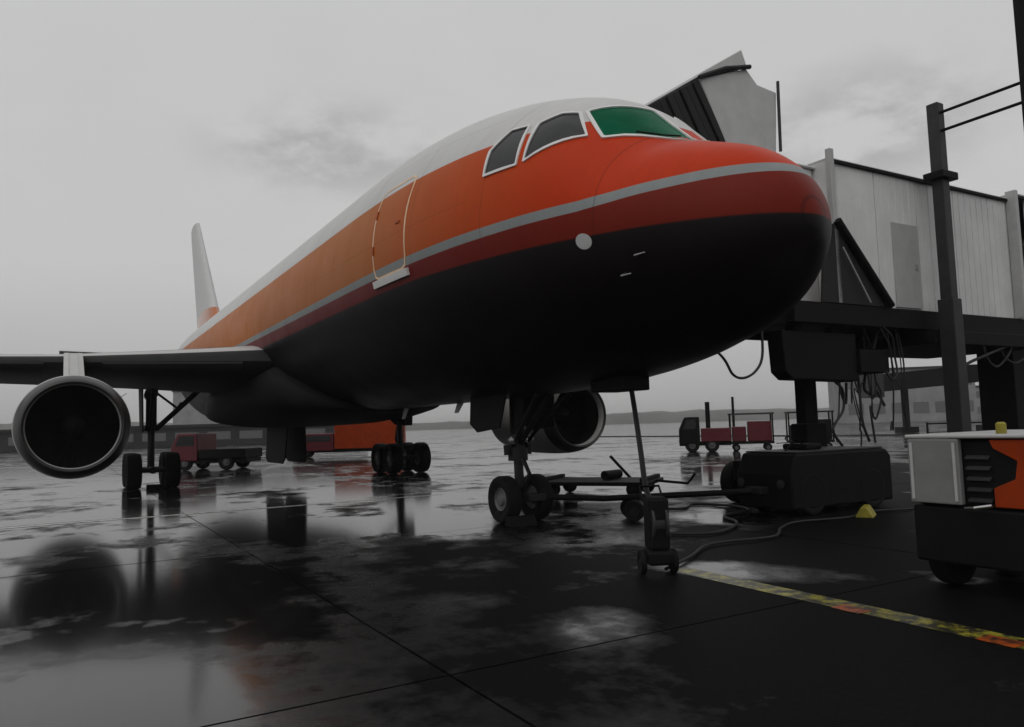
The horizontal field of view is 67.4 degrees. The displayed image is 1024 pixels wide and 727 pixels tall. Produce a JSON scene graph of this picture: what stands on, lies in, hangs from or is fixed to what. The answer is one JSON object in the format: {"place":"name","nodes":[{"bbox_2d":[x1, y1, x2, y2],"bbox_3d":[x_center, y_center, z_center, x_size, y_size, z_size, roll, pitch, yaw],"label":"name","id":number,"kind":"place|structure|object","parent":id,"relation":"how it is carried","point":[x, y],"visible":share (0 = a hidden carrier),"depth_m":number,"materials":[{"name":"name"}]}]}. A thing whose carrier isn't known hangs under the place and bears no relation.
{"place":"outdoors","nodes":[
{"label":"outdoors","id":0,"kind":"place"},
{"bbox_2d":[0,408,829,430],"bbox_3d":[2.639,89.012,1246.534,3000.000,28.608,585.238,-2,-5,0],"label":"hills","id":1,"kind":"structure","parent":0,"point":[657,417],"depth_m":1032.14,"materials":[{"name":"grey"}]},
{"bbox_2d":[0,418,1023,726],"bbox_3d":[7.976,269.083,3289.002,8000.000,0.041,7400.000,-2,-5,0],"label":"apron ground","id":2,"kind":"structure","parent":0,"point":[456,604],"depth_m":8.16,"materials":[{"name":"grey asphalt"}]},
{"bbox_2d":[146,484,163,489],"bbox_3d":[-12.740,4.408,27.388,0.560,0.190,0.311,1,-5,-30],"label":"wheel chock","id":3,"kind":"object","parent":2,"relation":"on","point":[155,487],"visible":1,"depth_m":27.30,"materials":[{"name":"black paint"}]},
{"bbox_2d":[0,424,333,451],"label":"terminal building","id":4,"kind":"structure","parent":2,"relation":"on","point":[165,435],"depth_m":134.00,"materials":[{"name":"grey concrete"}]},
{"bbox_2d":[8,437,14,445],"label":"window","id":5,"kind":"structure","parent":4,"relation":"in","point":[10,441],"depth_m":130.27,"materials":[{"name":"grey glass"}]},
{"bbox_2d":[128,434,132,441],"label":"window","id":6,"kind":"structure","parent":4,"relation":"in","point":[131,435],"depth_m":132.61,"materials":[{"name":"grey glass"}]},
{"bbox_2d":[142,433,165,441],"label":"window","id":7,"kind":"structure","parent":4,"relation":"in","point":[158,436],"depth_m":133.13,"materials":[{"name":"grey glass"}]},
{"bbox_2d":[175,432,197,437],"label":"window","id":8,"kind":"structure","parent":4,"relation":"in","point":[182,432],"depth_m":133.72,"materials":[{"name":"grey glass"}]},
{"bbox_2d":[207,431,230,438],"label":"window","id":9,"kind":"structure","parent":4,"relation":"in","point":[219,434],"depth_m":134.44,"materials":[{"name":"grey glass"}]},
{"bbox_2d":[239,430,261,438],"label":"window","id":10,"kind":"structure","parent":4,"relation":"in","point":[253,433],"depth_m":134.99,"materials":[{"name":"grey glass"}]},
{"bbox_2d":[306,428,324,433],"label":"window","id":11,"kind":"structure","parent":4,"relation":"in","point":[321,430],"depth_m":136.34,"materials":[{"name":"grey glass"}]},
{"bbox_2d":[172,391,218,424],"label":"hangar","id":12,"kind":"structure","parent":2,"relation":"on","point":[188,413],"depth_m":299.63,"materials":[{"name":"grey metal"}]},
{"bbox_2d":[171,433,261,470],"bbox_3d":[-16.282,4.827,42.389,4.235,2.001,2.240,-2,-5,6],"label":"flatbed truck","id":13,"kind":"object","parent":2,"relation":"on","point":[200,450],"visible":0.94,"depth_m":41.43,"materials":[{"name":"black paint"}]},
{"bbox_2d":[0,494,442,528],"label":"white stand line","id":14,"kind":"object","parent":2,"relation":"on","point":[211,512],"visible":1,"depth_m":18.77,"materials":[{"name":"paint"}]},
{"bbox_2d":[306,420,405,457],"bbox_3d":[-11.859,5.535,56.164,7.935,2.561,2.240,-1,-5,-3],"label":"service truck","id":15,"kind":"object","parent":2,"relation":"on","point":[356,437],"visible":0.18,"depth_m":55.12,"materials":[{"name":"orange paint"}]},
{"bbox_2d":[0,97,831,522],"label":"airliner","id":16,"kind":"object","parent":2,"relation":"on","point":[528,279],"visible":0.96,"depth_m":12.79,"materials":[{"name":"orange"}]},
{"bbox_2d":[372,175,416,288],"bbox_3d":[-2.160,-2.430,14.226,0.356,1.906,1.525,1,-6,-33],"label":"passenger door","id":17,"kind":"structure","parent":16,"relation":"in","point":[388,246],"depth_m":14.11,"materials":[{"name":"paint"}]},
{"bbox_2d":[482,124,530,176],"bbox_3d":[-0.078,-3.302,11.862,0.503,0.832,0.738,4,-7,-50],"label":"cockpit window","id":18,"kind":"structure","parent":16,"relation":"in","point":[504,155],"depth_m":11.83,"materials":[{"name":"grey glass"}]},
{"bbox_2d":[522,111,587,161],"bbox_3d":[0.687,-3.422,11.449,0.591,0.892,1.014,13,-15,-72],"label":"cockpit window","id":19,"kind":"structure","parent":16,"relation":"in","point":[564,126],"depth_m":11.40,"materials":[{"name":"grey glass"}]},
{"bbox_2d":[629,390,650,495],"bbox_3d":[1.859,1.152,10.971,0.093,1.738,2.369,-2,-5,3],"label":"service hose","id":20,"kind":"object","parent":16,"relation":"hanging from","point":[639,444],"visible":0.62,"depth_m":11.29,"materials":[{"name":"rubber"}]},
{"bbox_2d":[586,105,708,140],"bbox_3d":[1.933,-3.549,11.242,1.471,0.963,1.151,0,-5,-18],"label":"cockpit window","id":21,"kind":"structure","parent":16,"relation":"in","point":[609,121],"depth_m":11.32,"materials":[{"name":"green glass"}]},
{"bbox_2d":[674,117,706,139],"bbox_3d":[3.073,-3.526,12.040,1.100,0.898,0.976,3,-7,-46],"label":"cockpit window","id":22,"kind":"structure","parent":16,"relation":"in","point":[687,126],"depth_m":11.93,"materials":[{"name":"white glass"}]},
{"bbox_2d":[505,514,536,527],"bbox_3d":[0.168,2.982,14.552,0.560,0.190,0.311,1,-5,-30],"label":"wheel chock","id":23,"kind":"object","parent":2,"relation":"on","point":[520,521],"visible":1,"depth_m":14.45,"materials":[{"name":"black rubber"}]},
{"bbox_2d":[546,469,695,493],"bbox_3d":[2.818,3.140,20.235,4.027,0.642,1.800,-4,-5,24],"label":"flat dolly","id":24,"kind":"object","parent":2,"relation":"on","point":[606,478],"visible":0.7,"depth_m":20.05,"materials":[{"name":"black paint"}]},
{"bbox_2d":[521,488,751,521],"bbox_3d":[2.425,2.768,15.007,4.502,0.560,0.795,-2,-5,5],"label":"tow bar","id":25,"kind":"object","parent":2,"relation":"on","point":[631,507],"visible":0.97,"depth_m":14.98,"materials":[{"name":"black paint"}]},
{"bbox_2d":[637,485,678,573],"bbox_3d":[1.819,2.096,9.689,0.470,1.076,0.555,-1,-5,-5],"label":"hose cart","id":26,"kind":"object","parent":2,"relation":"on","point":[657,551],"visible":1,"depth_m":9.51,"materials":[{"name":"black paint"}]},
{"bbox_2d":[679,417,730,451],"bbox_3d":[11.716,4.296,46.682,3.035,2.101,2.240,-3,-5,14],"label":"baggage tractor","id":27,"kind":"object","parent":2,"relation":"on","point":[712,439],"visible":1,"depth_m":45.71,"materials":[{"name":"black paint"}]},
{"bbox_2d":[705,402,710,427],"bbox_3d":[12.005,3.363,47.053,0.266,2.000,0.280,-2,-5,0],"label":"bollard post","id":28,"kind":"object","parent":2,"relation":"on","point":[707,412],"visible":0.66,"depth_m":46.97,"materials":[{"name":"black paint"}]},
{"bbox_2d":[669,503,749,535],"bbox_3d":[3.668,2.963,14.865,2.125,0.061,4.685,-2,-5,9],"label":"fuel hose","id":29,"kind":"object","parent":2,"relation":"on","point":[746,510],"visible":0.88,"depth_m":14.90,"materials":[{"name":"rubber"}]},
{"bbox_2d":[731,397,734,426],"bbox_3d":[13.816,3.723,47.822,0.152,3.300,0.160,-2,-5,0],"label":"bollard post","id":30,"kind":"object","parent":2,"relation":"on","point":[732,407],"visible":0.66,"depth_m":47.82,"materials":[{"name":"black paint"}]},
{"bbox_2d":[727,412,774,450],"bbox_3d":[14.037,4.106,46.059,3.201,2.241,1.600,-3,-5,14],"label":"baggage cart","id":31,"kind":"object","parent":2,"relation":"on","point":[760,432],"visible":0.99,"depth_m":45.36,"materials":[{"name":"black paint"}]},
{"bbox_2d":[664,508,913,569],"bbox_3d":[4.631,2.760,12.716,8.098,0.049,0.904,3,-6,-42],"label":"ground cable","id":32,"kind":"object","parent":2,"relation":"on","point":[699,549],"visible":0.83,"depth_m":12.08,"materials":[{"name":"rubber"}]},
{"bbox_2d":[776,410,834,445],"bbox_3d":[17.233,3.946,45.262,3.201,2.241,1.600,-3,-5,14],"label":"baggage cart","id":33,"kind":"object","parent":2,"relation":"on","point":[829,425],"visible":0.2,"depth_m":44.42,"materials":[{"name":"black paint"}]},
{"bbox_2d":[737,436,892,514],"bbox_3d":[6.191,2.241,15.837,3.350,1.527,1.370,1,-5,-30],"label":"tow tractor","id":34,"kind":"object","parent":2,"relation":"on","point":[808,478],"visible":0.99,"depth_m":15.20,"materials":[{"name":"black paint"}]},
{"bbox_2d":[645,50,1023,502],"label":"boarding bridge","id":35,"kind":"structure","parent":2,"relation":"on","point":[866,305],"depth_m":17.86,"materials":[{"name":"grey paint"}]},
{"bbox_2d":[718,331,763,378],"bbox_3d":[4.108,-0.322,14.606,2.060,1.252,0.102,1,-5,-32],"label":"cable loop","id":36,"kind":"object","parent":35,"relation":"hanging from","point":[754,371],"visible":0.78,"depth_m":14.86,"materials":[{"name":"rubber"}]},
{"bbox_2d":[891,222,922,308],"bbox_3d":[9.458,-2.336,18.366,1.000,2.040,0.044,1,-5,-30],"label":"service door","id":37,"kind":"structure","parent":35,"relation":"in","point":[904,237],"depth_m":18.34,"materials":[{"name":"grey paint"}]},
{"bbox_2d":[669,567,1023,648],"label":"yellow stand line","id":38,"kind":"object","parent":2,"relation":"on","point":[958,629],"visible":0.93,"depth_m":7.66,"materials":[{"name":"paint"}]},
{"bbox_2d":[832,604,872,613],"bbox_3d":[3.330,2.406,7.528,0.220,0.001,0.320,1,-5,-29],"label":"orange stand mark","id":39,"kind":"object","parent":38,"relation":"on","point":[850,608],"visible":1,"depth_m":7.53,"materials":[{"name":"paint"}]},
{"bbox_2d":[975,635,1023,647],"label":"orange stand mark","id":40,"kind":"object","parent":38,"relation":"on","point":[1002,641],"visible":1,"depth_m":6.32,"materials":[{"name":"paint"}]},
{"bbox_2d":[855,504,876,517],"bbox_3d":[6.666,2.782,14.462,0.310,0.190,0.560,-4,-5,31],"label":"wheel chock","id":41,"kind":"object","parent":2,"relation":"on","point":[866,511],"visible":1,"depth_m":14.24,"materials":[{"name":"yellow paint"}]},
{"bbox_2d":[828,364,977,423],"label":"cargo shed","id":42,"kind":"structure","parent":2,"relation":"on","point":[926,403],"depth_m":189.99,"materials":[{"name":"grey metal"}]},
{"bbox_2d":[847,381,856,388],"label":"window","id":43,"kind":"structure","parent":42,"relation":"in","point":[849,383],"depth_m":192.57,"materials":[{"name":"grey glass"}]},
{"bbox_2d":[848,404,863,414],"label":"window","id":44,"kind":"structure","parent":42,"relation":"in","point":[852,411],"depth_m":192.05,"materials":[{"name":"grey glass"}]},
{"bbox_2d":[870,403,885,413],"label":"window","id":45,"kind":"structure","parent":42,"relation":"in","point":[875,405],"depth_m":190.93,"materials":[{"name":"grey glass"}]},
{"bbox_2d":[891,403,901,413],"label":"window","id":46,"kind":"structure","parent":42,"relation":"in","point":[897,406],"depth_m":190.05,"materials":[{"name":"grey glass"}]},
{"bbox_2d":[913,402,929,412],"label":"window","id":47,"kind":"structure","parent":42,"relation":"in","point":[918,407],"depth_m":188.94,"materials":[{"name":"grey glass"}]},
{"bbox_2d":[935,401,945,412],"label":"window","id":48,"kind":"structure","parent":42,"relation":"in","point":[939,405],"depth_m":188.11,"materials":[{"name":"grey glass"}]},
{"bbox_2d":[969,400,973,411],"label":"window","id":49,"kind":"structure","parent":42,"relation":"in","point":[971,401],"depth_m":186.69,"materials":[{"name":"grey glass"}]},
{"bbox_2d":[859,364,981,432],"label":"boarding bridge","id":50,"kind":"structure","parent":2,"relation":"on","point":[924,378],"depth_m":78.15,"materials":[{"name":"black paint"}]},
{"bbox_2d":[926,422,981,438],"bbox_3d":[40.072,4.171,50.555,24.100,1.300,0.120,-2,-5,7],"label":"railing","id":51,"kind":"object","parent":2,"relation":"on","point":[927,428],"visible":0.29,"depth_m":51.91,"materials":[{"name":"black paint"}]},
{"bbox_2d":[904,422,1023,584],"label":"ground power unit","id":52,"kind":"object","parent":2,"relation":"on","point":[967,490],"visible":1,"depth_m":8.00,"materials":[{"name":"black paint"}]},
{"bbox_2d":[923,0,1023,438],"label":"steel gantry","id":53,"kind":"object","parent":2,"relation":"on","point":[940,176],"visible":0.89,"depth_m":18.20,"materials":[{"name":"grey metal"}]},
{"bbox_2d":[975,385,981,418],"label":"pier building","id":54,"kind":"structure","parent":2,"relation":"on","point":[978,402],"depth_m":219.68,"materials":[{"name":"grey metal"}]},
{"bbox_2d":[0,0,1023,423],"label":"sky","id":55,"kind":"structure","parent":0,"point":[126,126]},
{"bbox_2d":[609,455,630,476],"bbox_3d":[3.344,3.205,23.002,0.848,0.930,0.090,-3,-5,20],"label":"lever","id":56,"kind":"object","parent":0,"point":[619,465],"visible":0.65,"depth_m":23.02,"materials":[{"name":"black paint"}]}
]}

